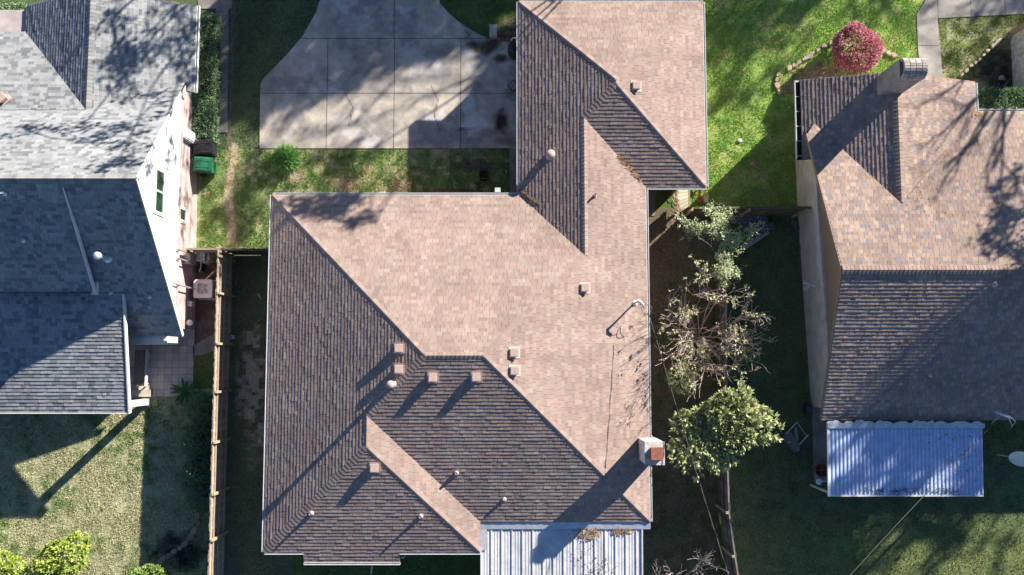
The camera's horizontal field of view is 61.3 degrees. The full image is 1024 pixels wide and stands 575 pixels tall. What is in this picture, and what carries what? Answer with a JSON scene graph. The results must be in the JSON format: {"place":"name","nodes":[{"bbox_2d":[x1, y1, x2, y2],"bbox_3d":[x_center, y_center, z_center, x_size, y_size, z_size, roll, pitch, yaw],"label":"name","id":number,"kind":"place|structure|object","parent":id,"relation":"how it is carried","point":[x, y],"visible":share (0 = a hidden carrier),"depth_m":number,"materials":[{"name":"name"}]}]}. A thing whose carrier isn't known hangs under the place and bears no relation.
{"place":"outdoors","nodes":[
{"label":"outdoors","id":0,"kind":"place"},
{"bbox_2d":[128,298,195,396],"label":"tiled patio","id":1,"kind":"structure","parent":0,"point":[168,365],"depth_m":35.83,"materials":[{"name":"tile"}]},
{"bbox_2d":[130,385,151,396],"bbox_3d":[-15.344,4.256,35.674,0.950,0.190,0.490,0,85,0],"label":"patio step","id":2,"kind":"object","parent":1,"relation":"on","point":[141,391],"visible":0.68,"depth_m":35.58,"materials":[{"name":"concrete"}]},
{"bbox_2d":[134,349,150,385],"bbox_3d":[-15.193,3.298,35.519,0.565,0.600,1.500,0,85,0],"label":"slatted bench","id":3,"kind":"object","parent":1,"relation":"on","point":[141,359],"visible":1,"depth_m":35.37,"materials":[{"name":"wood"}]},
{"bbox_2d":[171,378,199,403],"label":"broad leaf plant","id":4,"kind":"object","parent":1,"relation":"on","point":[186,391],"visible":0.92,"depth_m":35.51,"materials":[{"name":"green plant"}]},
{"bbox_2d":[193,335,214,355],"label":"garden path","id":5,"kind":"structure","parent":0,"point":[205,346],"depth_m":35.89,"materials":[{"name":"concrete"}]},
{"bbox_2d":[259,0,516,147],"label":"driveway","id":6,"kind":"structure","parent":0,"point":[360,99],"depth_m":36.82,"materials":[{"name":"concrete"}]},
{"bbox_2d":[498,31,516,40],"bbox_3d":[-0.120,-10.735,36.970,0.935,0.115,0.418,0,85,0],"label":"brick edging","id":7,"kind":"object","parent":6,"relation":"on","point":[513,33],"visible":0.76,"depth_m":36.93,"materials":[{"name":"brick"}]},
{"bbox_2d":[507,80,516,91],"bbox_3d":[0.053,-8.582,36.792,0.380,0.050,0.380,-43,86,-3],"label":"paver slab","id":8,"kind":"object","parent":6,"relation":"on","point":[512,85],"depth_m":36.77,"materials":[{"name":"stone"}]},
{"bbox_2d":[508,37,516,59],"bbox_3d":[0.154,-10.046,36.429,0.680,0.979,0.694,0,85,0],"label":"covered grill","id":9,"kind":"object","parent":6,"relation":"on","point":[512,49],"visible":0.66,"depth_m":36.07,"materials":[{"name":"plastic"}]},
{"bbox_2d":[0,0,1023,574],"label":"lawn","id":10,"kind":"structure","parent":0,"point":[798,514],"depth_m":35.76,"materials":[{"name":"plant"}]},
{"bbox_2d":[0,0,28,9],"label":"hedge","id":11,"kind":"object","parent":10,"relation":"on","point":[14,6],"visible":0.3,"depth_m":36.40,"materials":[{"name":"green plant"}]},
{"bbox_2d":[0,548,29,574],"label":"lime bush","id":12,"kind":"object","parent":10,"relation":"on","point":[12,561],"visible":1,"depth_m":34.12,"materials":[{"name":"green plant"}]},
{"bbox_2d":[28,530,91,574],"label":"lime bush","id":13,"kind":"object","parent":10,"relation":"on","point":[53,550],"visible":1,"depth_m":33.97,"materials":[{"name":"green plant"}]},
{"bbox_2d":[0,0,199,413],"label":"grey roofed house","id":14,"kind":"structure","parent":10,"relation":"on","point":[98,199],"depth_m":32.78,"materials":[{"name":"concrete"}]},
{"bbox_2d":[133,335,179,344],"bbox_3d":[-14.213,1.949,34.608,1.325,1.300,0.652,0,85,0],"label":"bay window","id":15,"kind":"structure","parent":14,"relation":"in","point":[137,339],"depth_m":33.96,"materials":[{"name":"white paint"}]},
{"bbox_2d":[152,166,166,216],"bbox_3d":[-13.083,-3.558,32.072,0.150,0.912,1.755,0,85,0],"label":"window","id":16,"kind":"structure","parent":14,"relation":"in","point":[160,176],"depth_m":32.06,"materials":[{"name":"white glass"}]},
{"bbox_2d":[180,206,187,223],"bbox_3d":[-13.225,-2.921,34.692,0.150,0.760,0.660,0,85,0],"label":"window","id":17,"kind":"structure","parent":14,"relation":"in","point":[184,212],"depth_m":34.88,"materials":[{"name":"white glass"}]},
{"bbox_2d":[183,126,196,144],"bbox_3d":[-13.205,-6.169,35.581,0.230,2.080,0.450,0,85,0],"label":"door","id":18,"kind":"structure","parent":14,"relation":"in","point":[189,136],"depth_m":35.09,"materials":[{"name":"white paint"}]},
{"bbox_2d":[0,415,206,573],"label":"fallen leaves","id":19,"kind":"object","parent":10,"relation":"on","point":[96,496],"visible":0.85,"depth_m":35.36,"materials":[{"name":"brown plant"}]},
{"bbox_2d":[131,563,169,574],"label":"round bush","id":20,"kind":"object","parent":10,"relation":"on","point":[146,567],"visible":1,"depth_m":34.18,"materials":[{"name":"green plant"}]},
{"bbox_2d":[157,559,164,564],"bbox_3d":[-14.279,11.156,35.144,0.346,0.142,0.238,-34,86,-3],"label":"edging stone","id":21,"kind":"object","parent":10,"relation":"on","point":[160,562],"visible":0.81,"depth_m":35.08,"materials":[{"name":"grey stone"}]},
{"bbox_2d":[165,552,174,559],"bbox_3d":[-13.950,10.904,35.167,0.420,0.143,0.227,-25,86,-2],"label":"edging stone","id":22,"kind":"object","parent":10,"relation":"on","point":[168,555],"visible":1,"depth_m":35.10,"materials":[{"name":"grey stone"}]},
{"bbox_2d":[181,540,188,546],"bbox_3d":[-13.319,10.425,35.206,0.362,0.145,0.229,-44,87,-3],"label":"edging stone","id":23,"kind":"object","parent":10,"relation":"on","point":[184,543],"visible":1,"depth_m":35.14,"materials":[{"name":"grey stone"}]},
{"bbox_2d":[186,533,194,540],"bbox_3d":[-13.082,10.165,35.227,0.278,0.144,0.460,33,86,3],"label":"edging stone","id":24,"kind":"object","parent":10,"relation":"on","point":[189,537],"visible":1,"depth_m":35.17,"materials":[{"name":"grey stone"}]},
{"bbox_2d":[190,526,197,534],"bbox_3d":[-12.974,9.928,35.247,0.408,0.143,0.252,-40,86,-3],"label":"edging stone","id":25,"kind":"object","parent":10,"relation":"on","point":[194,530],"visible":1,"depth_m":35.19,"materials":[{"name":"grey stone"}]},
{"bbox_2d":[181,453,210,486],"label":"clipped shrub","id":26,"kind":"object","parent":10,"relation":"on","point":[186,477],"visible":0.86,"depth_m":34.51,"materials":[{"name":"green plant"}]},
{"bbox_2d":[194,512,200,518],"bbox_3d":[-12.827,9.287,35.300,0.244,0.138,0.336,-27,86,-2],"label":"edging stone","id":27,"kind":"object","parent":10,"relation":"on","point":[197,516],"visible":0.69,"depth_m":35.24,"materials":[{"name":"grey stone"}]},
{"bbox_2d":[180,424,214,458],"bbox_3d":[-12.669,6.215,34.952,1.452,1.330,1.443,0,85,0],"label":"clipped shrub","id":28,"kind":"object","parent":10,"relation":"on","point":[185,439],"visible":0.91,"depth_m":34.62,"materials":[{"name":"green plant"}]},
{"bbox_2d":[184,482,210,513],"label":"clipped shrub","id":29,"kind":"object","parent":10,"relation":"on","point":[189,500],"visible":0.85,"depth_m":34.38,"materials":[{"name":"green plant"}]},
{"bbox_2d":[184,391,215,426],"bbox_3d":[-12.544,4.930,35.058,1.405,1.333,1.480,0,85,0],"label":"clipped shrub","id":30,"kind":"object","parent":10,"relation":"on","point":[193,416],"visible":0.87,"depth_m":34.71,"materials":[{"name":"green plant"}]},
{"bbox_2d":[191,156,216,176],"bbox_3d":[-12.757,-5.035,36.008,0.872,1.076,0.640,4,85,0],"label":"wheelie bin","id":31,"kind":"object","parent":10,"relation":"on","point":[205,165],"visible":1,"depth_m":35.51,"materials":[{"name":"green plastic"}]},
{"bbox_2d":[192,139,216,156],"bbox_3d":[-12.779,-5.759,36.068,0.872,1.076,0.640,-2,85,0],"label":"wheelie bin","id":32,"kind":"object","parent":10,"relation":"on","point":[205,147],"visible":0.89,"depth_m":35.57,"materials":[{"name":"plastic"}]},
{"bbox_2d":[194,254,216,344],"bbox_3d":[-12.854,0.568,36.117,1.124,0.100,4.080,0,85,0],"label":"gravel bed","id":33,"kind":"object","parent":10,"relation":"on","point":[205,312],"visible":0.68,"depth_m":36.03,"materials":[{"name":"gravel"}]},
{"bbox_2d":[196,263,204,272],"bbox_3d":[-12.946,-0.848,35.934,0.224,0.525,0.429,0,85,0],"label":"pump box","id":34,"kind":"object","parent":33,"relation":"on","point":[200,267],"visible":1,"depth_m":35.77,"materials":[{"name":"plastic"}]},
{"bbox_2d":[193,279,215,299],"bbox_3d":[-12.645,0.078,35.713,0.840,0.811,0.840,0,85,0],"label":"air conditioner","id":35,"kind":"object","parent":33,"relation":"on","point":[204,289],"visible":1,"depth_m":35.35,"materials":[{"name":"grey metal"}]},
{"bbox_2d":[196,252,215,264],"bbox_3d":[-12.656,-1.241,35.795,0.591,0.869,0.554,0,85,0],"label":"grey barrel","id":36,"kind":"object","parent":33,"relation":"on","point":[208,258],"visible":0.92,"depth_m":35.50,"materials":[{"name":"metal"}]},
{"bbox_2d":[184,248,231,254],"bbox_3d":[-12.393,-1.421,35.298,1.305,1.890,0.170,0,85,0],"label":"wooden fence","id":37,"kind":"object","parent":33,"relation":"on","point":[211,250],"visible":0.7,"depth_m":34.66,"materials":[{"name":"brown wood"}]},
{"bbox_2d":[191,11,223,143],"bbox_3d":[-12.850,-8.793,36.371,1.251,1.220,5.665,0,85,0],"label":"hedge","id":38,"kind":"object","parent":10,"relation":"on","point":[206,110],"visible":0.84,"depth_m":36.10,"materials":[{"name":"green plant"}]},
{"bbox_2d":[198,0,231,131],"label":"side walk","id":39,"kind":"structure","parent":10,"relation":"on","point":[222,7],"depth_m":36.94,"materials":[{"name":"concrete"}]},
{"bbox_2d":[207,250,235,574],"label":"wooden fence","id":40,"kind":"object","parent":10,"relation":"on","point":[218,489],"visible":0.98,"depth_m":34.62,"materials":[{"name":"brown wood"}]},
{"bbox_2d":[219,248,268,257],"bbox_3d":[-10.432,-1.402,35.311,2.465,1.860,0.174,0,85,0],"label":"dark fence","id":41,"kind":"object","parent":10,"relation":"on","point":[245,251],"visible":0.63,"depth_m":35.20,"materials":[{"name":"brown wood"}]},
{"bbox_2d":[230,255,264,565],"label":"fallen leaves","id":42,"kind":"object","parent":10,"relation":"on","point":[244,410],"visible":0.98,"depth_m":35.67,"materials":[{"name":"brown plant"}]},
{"bbox_2d":[229,0,301,138],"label":"fallen leaves","id":43,"kind":"object","parent":10,"relation":"on","point":[264,67],"visible":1,"depth_m":36.91,"materials":[{"name":"brown plant"}]},
{"bbox_2d":[270,142,302,174],"bbox_3d":[-9.514,-5.451,36.250,1.523,0.949,1.553,0,85,0],"label":"feathery bush","id":44,"kind":"object","parent":10,"relation":"on","point":[286,159],"visible":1,"depth_m":36.27,"materials":[{"name":"green plant"}]},
{"bbox_2d":[330,166,369,192],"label":"dry stems","id":45,"kind":"object","parent":10,"relation":"on","point":[348,181],"visible":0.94,"depth_m":36.40,"materials":[{"name":"beige plant"}]},
{"bbox_2d":[386,168,414,192],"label":"dry stems","id":46,"kind":"object","parent":10,"relation":"on","point":[396,182],"visible":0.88,"depth_m":36.39,"materials":[{"name":"beige plant"}]},
{"bbox_2d":[448,177,457,187],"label":"strappy plant","id":47,"kind":"object","parent":10,"relation":"on","point":[452,182],"visible":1,"depth_m":36.31,"materials":[{"name":"green plant"}]},
{"bbox_2d":[474,177,485,188],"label":"dead fern","id":48,"kind":"object","parent":10,"relation":"on","point":[479,183],"visible":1,"depth_m":36.30,"materials":[{"name":"brown plant"}]},
{"bbox_2d":[479,169,488,180],"bbox_3d":[-1.184,-4.725,36.373,0.400,0.300,0.400,-6,85,0],"label":"square planter","id":49,"kind":"object","parent":10,"relation":"on","point":[483,175],"visible":1,"depth_m":36.30,"materials":[{"name":"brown wood"}]},
{"bbox_2d":[262,0,707,564],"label":"brown roofed house","id":50,"kind":"structure","parent":10,"relation":"on","point":[446,374],"depth_m":32.69,"materials":[{"name":"concrete"}]},
{"bbox_2d":[518,189,539,203],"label":"leaf litter","id":51,"kind":"object","parent":50,"relation":"on","point":[526,195],"visible":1,"depth_m":33.75,"materials":[{"name":"brown plant"}]},
{"bbox_2d":[480,522,650,574],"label":"white patio cover","id":52,"kind":"object","parent":50,"relation":"attached to","point":[544,548],"visible":1,"depth_m":32.95,"materials":[{"name":"metal"}]},
{"bbox_2d":[575,527,601,542],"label":"leaf litter","id":53,"kind":"object","parent":52,"relation":"on","point":[594,535],"visible":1,"depth_m":32.93,"materials":[{"name":"brown plant"}]},
{"bbox_2d":[569,530,617,574],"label":"leaf litter","id":54,"kind":"object","parent":52,"relation":"on","point":[592,560],"visible":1,"depth_m":32.88,"materials":[{"name":"brown plant"}]},
{"bbox_2d":[612,528,634,535],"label":"leaf litter","id":55,"kind":"object","parent":52,"relation":"on","point":[625,531],"visible":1,"depth_m":32.93,"materials":[{"name":"brown plant"}]},
{"bbox_2d":[616,154,641,182],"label":"leaf litter","id":56,"kind":"object","parent":50,"relation":"on","point":[627,164],"visible":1,"depth_m":33.68,"materials":[{"name":"brown plant"}]},
{"bbox_2d":[632,299,651,313],"bbox_3d":[4.916,0.731,32.871,0.794,1.340,0.378,36,86,3],"label":"service mast","id":57,"kind":"object","parent":50,"relation":"attached to","point":[634,302],"visible":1,"depth_m":32.55,"materials":[{"name":"white metal"}]},
{"bbox_2d":[489,24,496,38],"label":"stone block","id":58,"kind":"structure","parent":10,"relation":"on","point":[492,31],"depth_m":36.79,"materials":[{"name":"grey stone"}]},
{"bbox_2d":[648,190,655,215],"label":"yard slab","id":59,"kind":"structure","parent":10,"relation":"on","point":[651,201],"depth_m":36.40,"materials":[{"name":"concrete"}]},
{"bbox_2d":[667,190,689,218],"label":"weathered gate","id":60,"kind":"structure","parent":10,"relation":"on","point":[685,195],"depth_m":35.40,"materials":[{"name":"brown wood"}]},
{"bbox_2d":[671,190,682,214],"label":"leaf litter","id":61,"kind":"object","parent":60,"relation":"on","point":[676,200],"visible":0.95,"depth_m":34.74,"materials":[{"name":"brown plant"}]},
{"bbox_2d":[664,360,699,395],"bbox_3d":[6.656,3.629,34.502,1.346,2.639,1.381,-44,87,-3],"label":"leafy bush","id":62,"kind":"object","parent":10,"relation":"on","point":[672,380],"visible":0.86,"depth_m":33.60,"materials":[{"name":"green plant"}]},
{"bbox_2d":[646,383,719,574],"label":"fallen leaves","id":63,"kind":"object","parent":10,"relation":"on","point":[686,496],"visible":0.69,"depth_m":35.31,"materials":[{"name":"brown plant"}]},
{"bbox_2d":[652,190,716,379],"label":"fallen leaves","id":64,"kind":"object","parent":10,"relation":"on","point":[682,294],"depth_m":36.08,"materials":[{"name":"brown plant"}]},
{"bbox_2d":[652,546,726,574],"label":"bare shrub","id":65,"kind":"object","parent":10,"relation":"on","point":[698,564],"visible":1,"depth_m":33.75,"materials":[{"name":"brown plant"}]},
{"bbox_2d":[690,190,696,199],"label":"weed tuft","id":66,"kind":"object","parent":10,"relation":"on","point":[692,194],"visible":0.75,"depth_m":36.28,"materials":[{"name":"green plant"}]},
{"bbox_2d":[696,190,702,201],"bbox_3d":[7.859,-3.934,36.239,0.260,0.435,0.744,0,85,0],"label":"clay pipe","id":67,"kind":"object","parent":10,"relation":"on","point":[699,198],"visible":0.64,"depth_m":36.14,"materials":[{"name":"ceramic"}]},
{"bbox_2d":[700,288,709,298],"bbox_3d":[8.032,0.246,35.925,0.451,0.360,0.455,0,85,0],"label":"garden boulder","id":68,"kind":"object","parent":10,"relation":"on","point":[704,291],"visible":0.68,"depth_m":35.82,"materials":[{"name":"stone"}]},
{"bbox_2d":[702,193,708,203],"bbox_3d":[8.092,-3.717,36.233,0.200,0.410,0.380,0,85,0],"label":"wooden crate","id":69,"kind":"object","parent":10,"relation":"on","point":[705,196],"visible":1,"depth_m":36.03,"materials":[{"name":"brown wood"}]},
{"bbox_2d":[654,236,777,397],"bbox_3d":[7.823,1.219,33.682,4.869,4.715,6.340,0,85,0],"label":"twiggy tree","id":70,"kind":"object","parent":10,"relation":"on","point":[706,343],"visible":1,"depth_m":33.34,"materials":[{"name":"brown plant"}]},
{"bbox_2d":[675,200,767,289],"bbox_3d":[8.460,-2.073,34.847,3.092,2.908,3.614,-36,86,-3],"label":"climbing shrub","id":71,"kind":"object","parent":10,"relation":"on","point":[724,236],"visible":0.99,"depth_m":34.06,"materials":[{"name":"green plant"}]},
{"bbox_2d":[665,381,784,482],"bbox_3d":[7.913,5.538,33.783,4.625,3.757,2.975,-27,86,-2],"label":"leafy bush","id":72,"kind":"object","parent":10,"relation":"on","point":[704,419],"visible":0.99,"depth_m":32.48,"materials":[{"name":"green plant"}]},
{"bbox_2d":[713,270,738,574],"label":"weathered fence","id":73,"kind":"object","parent":10,"relation":"on","point":[723,506],"visible":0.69,"depth_m":34.49,"materials":[{"name":"brown wood"}]},
{"bbox_2d":[682,206,811,217],"bbox_3d":[9.578,-3.086,35.463,4.845,1.840,0.175,0,85,0],"label":"mossy fence","id":74,"kind":"object","parent":10,"relation":"on","point":[770,210],"visible":0.88,"depth_m":35.34,"materials":[{"name":"brown wood"}]},
{"bbox_2d":[745,230,768,242],"bbox_3d":[10.205,-2.291,36.154,1.061,0.050,0.406,-28,86,-2],"label":"ribbed sheet","id":75,"kind":"object","parent":10,"relation":"on","point":[762,232],"visible":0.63,"depth_m":36.14,"materials":[{"name":"white metal"}]},
{"bbox_2d":[740,231,769,251],"bbox_3d":[10.122,-1.920,36.062,1.434,0.080,0.140,-33,86,-3],"label":"loose plank","id":76,"kind":"object","parent":75,"relation":"on","point":[757,240],"visible":0.79,"depth_m":36.05,"materials":[{"name":"grey wood"}]},
{"bbox_2d":[742,233,761,247],"bbox_3d":[9.986,-1.920,36.062,1.044,0.080,0.080,-37,86,-3],"label":"loose plank","id":77,"kind":"object","parent":76,"relation":"on","point":[759,235],"visible":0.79,"depth_m":36.05,"materials":[{"name":"grey wood"}]},
{"bbox_2d":[740,222,774,230],"bbox_3d":[10.252,-2.540,36.114,1.483,0.050,0.320,-3,85,0],"label":"ribbed sheet","id":78,"kind":"object","parent":75,"relation":"on","point":[770,226],"visible":0.7,"depth_m":36.10,"materials":[{"name":"white metal"}]},
{"bbox_2d":[739,214,767,224],"bbox_3d":[10.070,-2.881,36.063,1.275,0.050,0.461,4,85,0],"label":"ribbed sheet","id":79,"kind":"object","parent":78,"relation":"on","point":[748,219],"visible":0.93,"depth_m":36.05,"materials":[{"name":"white metal"}]},
{"bbox_2d":[774,82,779,89],"bbox_3d":[11.274,-8.602,36.806,0.225,0.139,0.292,-33,86,-3],"label":"edging stone","id":80,"kind":"object","parent":10,"relation":"on","point":[776,85],"visible":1,"depth_m":36.75,"materials":[{"name":"beige stone"}]},
{"bbox_2d":[786,65,791,71],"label":"edging stone","id":81,"kind":"object","parent":10,"relation":"on","point":[788,67],"visible":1,"depth_m":36.81,"materials":[{"name":"beige stone"}]},
{"bbox_2d":[784,214,800,250],"bbox_3d":[11.820,-2.463,36.288,0.831,0.140,1.854,0,85,0],"label":"rubble heap","id":82,"kind":"object","parent":10,"relation":"on","point":[796,227],"visible":0.83,"depth_m":36.24,"materials":[{"name":"stone"}]},
{"bbox_2d":[782,422,807,451],"bbox_3d":[11.571,6.107,35.262,0.866,0.529,1.027,-43,86,-3],"label":"broken table","id":83,"kind":"object","parent":10,"relation":"on","point":[791,442],"visible":0.98,"depth_m":35.21,"materials":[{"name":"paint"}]},
{"bbox_2d":[799,402,811,413],"bbox_3d":[12.070,4.946,35.526,0.420,0.370,0.480,0,85,0],"label":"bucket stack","id":84,"kind":"object","parent":10,"relation":"on","point":[807,408],"visible":1,"depth_m":35.40,"materials":[{"name":"black plastic"}]},
{"bbox_2d":[709,2,914,199],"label":"fallen leaves","id":85,"kind":"object","parent":10,"relation":"on","point":[790,85],"visible":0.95,"depth_m":36.90,"materials":[{"name":"brown plant"}]},
{"bbox_2d":[812,406,850,481],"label":"side slab","id":86,"kind":"structure","parent":10,"relation":"on","point":[819,434],"depth_m":35.57,"materials":[{"name":"concrete"}]},
{"bbox_2d":[814,463,826,477],"bbox_3d":[12.602,7.438,35.307,0.598,0.390,0.599,0,85,0],"label":"fire bowl","id":87,"kind":"object","parent":86,"relation":"on","point":[820,469],"visible":0.82,"depth_m":35.34,"materials":[{"name":"brown metal"}]},
{"bbox_2d":[830,19,885,74],"bbox_3d":[14.405,-9.973,36.083,2.285,1.781,2.279,0,85,0],"label":"red bush","id":88,"kind":"object","parent":10,"relation":"on","point":[869,39],"visible":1,"depth_m":35.60,"materials":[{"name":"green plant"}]},
{"bbox_2d":[741,500,1022,573],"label":"fallen leaves","id":89,"kind":"object","parent":10,"relation":"on","point":[902,543],"visible":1,"depth_m":35.24,"materials":[{"name":"brown plant"}]},
{"bbox_2d":[810,420,984,496],"bbox_3d":[15.172,6.656,34.356,6.055,2.415,2.934,0,85,0],"label":"corrugated patio cover","id":90,"kind":"object","parent":10,"relation":"on","point":[861,454],"visible":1,"depth_m":33.28,"materials":[{"name":"white metal"}]},
{"bbox_2d":[816,479,826,484],"bbox_3d":[12.095,7.539,33.562,0.600,0.110,0.240,0,85,0],"label":"flood light","id":91,"kind":"object","parent":90,"relation":"attached to","point":[819,481],"visible":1,"depth_m":33.52,"materials":[{"name":"white paint"}]},
{"bbox_2d":[859,486,959,494],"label":"leaf litter","id":92,"kind":"object","parent":90,"relation":"on","point":[946,489],"visible":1,"depth_m":33.21,"materials":[{"name":"brown plant"}]},
{"bbox_2d":[890,407,976,497],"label":"leaf litter","id":93,"kind":"object","parent":90,"relation":"on","point":[948,459],"visible":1,"depth_m":33.26,"materials":[{"name":"brown plant"}]},
{"bbox_2d":[794,58,1023,420],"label":"tan house","id":94,"kind":"structure","parent":10,"relation":"on","point":[915,311],"depth_m":32.83,"materials":[{"name":"concrete"}]},
{"bbox_2d":[803,280,815,290],"bbox_3d":[11.892,-0.146,34.634,0.553,0.149,0.392,-20,85,-2],"label":"wall lamp","id":95,"kind":"object","parent":94,"relation":"attached to","point":[807,283],"visible":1,"depth_m":34.58,"materials":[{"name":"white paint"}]},
{"bbox_2d":[907,185,946,212],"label":"leaf litter","id":96,"kind":"object","parent":94,"relation":"on","point":[922,198],"visible":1,"depth_m":32.62,"materials":[{"name":"brown plant"}]},
{"bbox_2d":[971,109,983,119],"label":"leaf litter","id":97,"kind":"object","parent":94,"relation":"on","point":[977,114],"visible":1,"depth_m":34.19,"materials":[{"name":"brown plant"}]},
{"bbox_2d":[991,411,1015,426],"bbox_3d":[18.820,5.111,33.139,0.925,0.500,0.472,20,86,2],"label":"roof antenna","id":98,"kind":"object","parent":94,"relation":"attached to","point":[1002,414],"visible":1,"depth_m":32.94,"materials":[{"name":"white metal"}]},
{"bbox_2d":[978,85,1023,108],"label":"hedge","id":99,"kind":"object","parent":10,"relation":"on","point":[1007,98],"visible":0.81,"depth_m":35.64,"materials":[{"name":"green plant"}]},
{"bbox_2d":[997,75,1008,87],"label":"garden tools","id":100,"kind":"object","parent":10,"relation":"on","point":[1001,77],"visible":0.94,"depth_m":36.77,"materials":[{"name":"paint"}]},
{"bbox_2d":[997,451,1023,466],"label":"satellite dish","id":101,"kind":"object","parent":10,"relation":"on","point":[1016,458],"visible":1,"depth_m":34.00,"materials":[{"name":"white metal"}]},
{"bbox_2d":[1009,22,1023,89],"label":"slab","id":102,"kind":"object","parent":10,"relation":"on","point":[1017,44],"visible":0.9,"depth_m":36.43,"materials":[{"name":"paint"}]},
{"bbox_3d":[8.002,12.775,31.040,1.800,8.000,0.320,0,85,0],"label":"utility pole","id":103,"kind":"object","parent":10,"relation":"on","visible":0},
{"bbox_2d":[648,312,728,574],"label":"service cable","id":104,"kind":"object","parent":103,"relation":"attached to","point":[687,444],"visible":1,"depth_m":30.77,"materials":[{"name":"paint"}]},
{"bbox_2d":[850,419,997,574],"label":"overhead cable","id":105,"kind":"object","parent":103,"relation":"attached to","point":[922,497],"visible":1,"depth_m":31.27,"materials":[{"name":"paint"}]},
{"bbox_2d":[510,148,516,192],"bbox_3d":[0.339,-4.842,36.553,0.869,0.100,2.103,0,85,0],"label":"wall walk","id":106,"kind":"object","parent":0,"point":[513,170],"depth_m":36.51,"materials":[{"name":"concrete"}]},
{"bbox_2d":[916,0,1023,76],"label":"front path","id":107,"kind":"structure","parent":0,"point":[930,13],"depth_m":37.08,"materials":[{"name":"concrete"}]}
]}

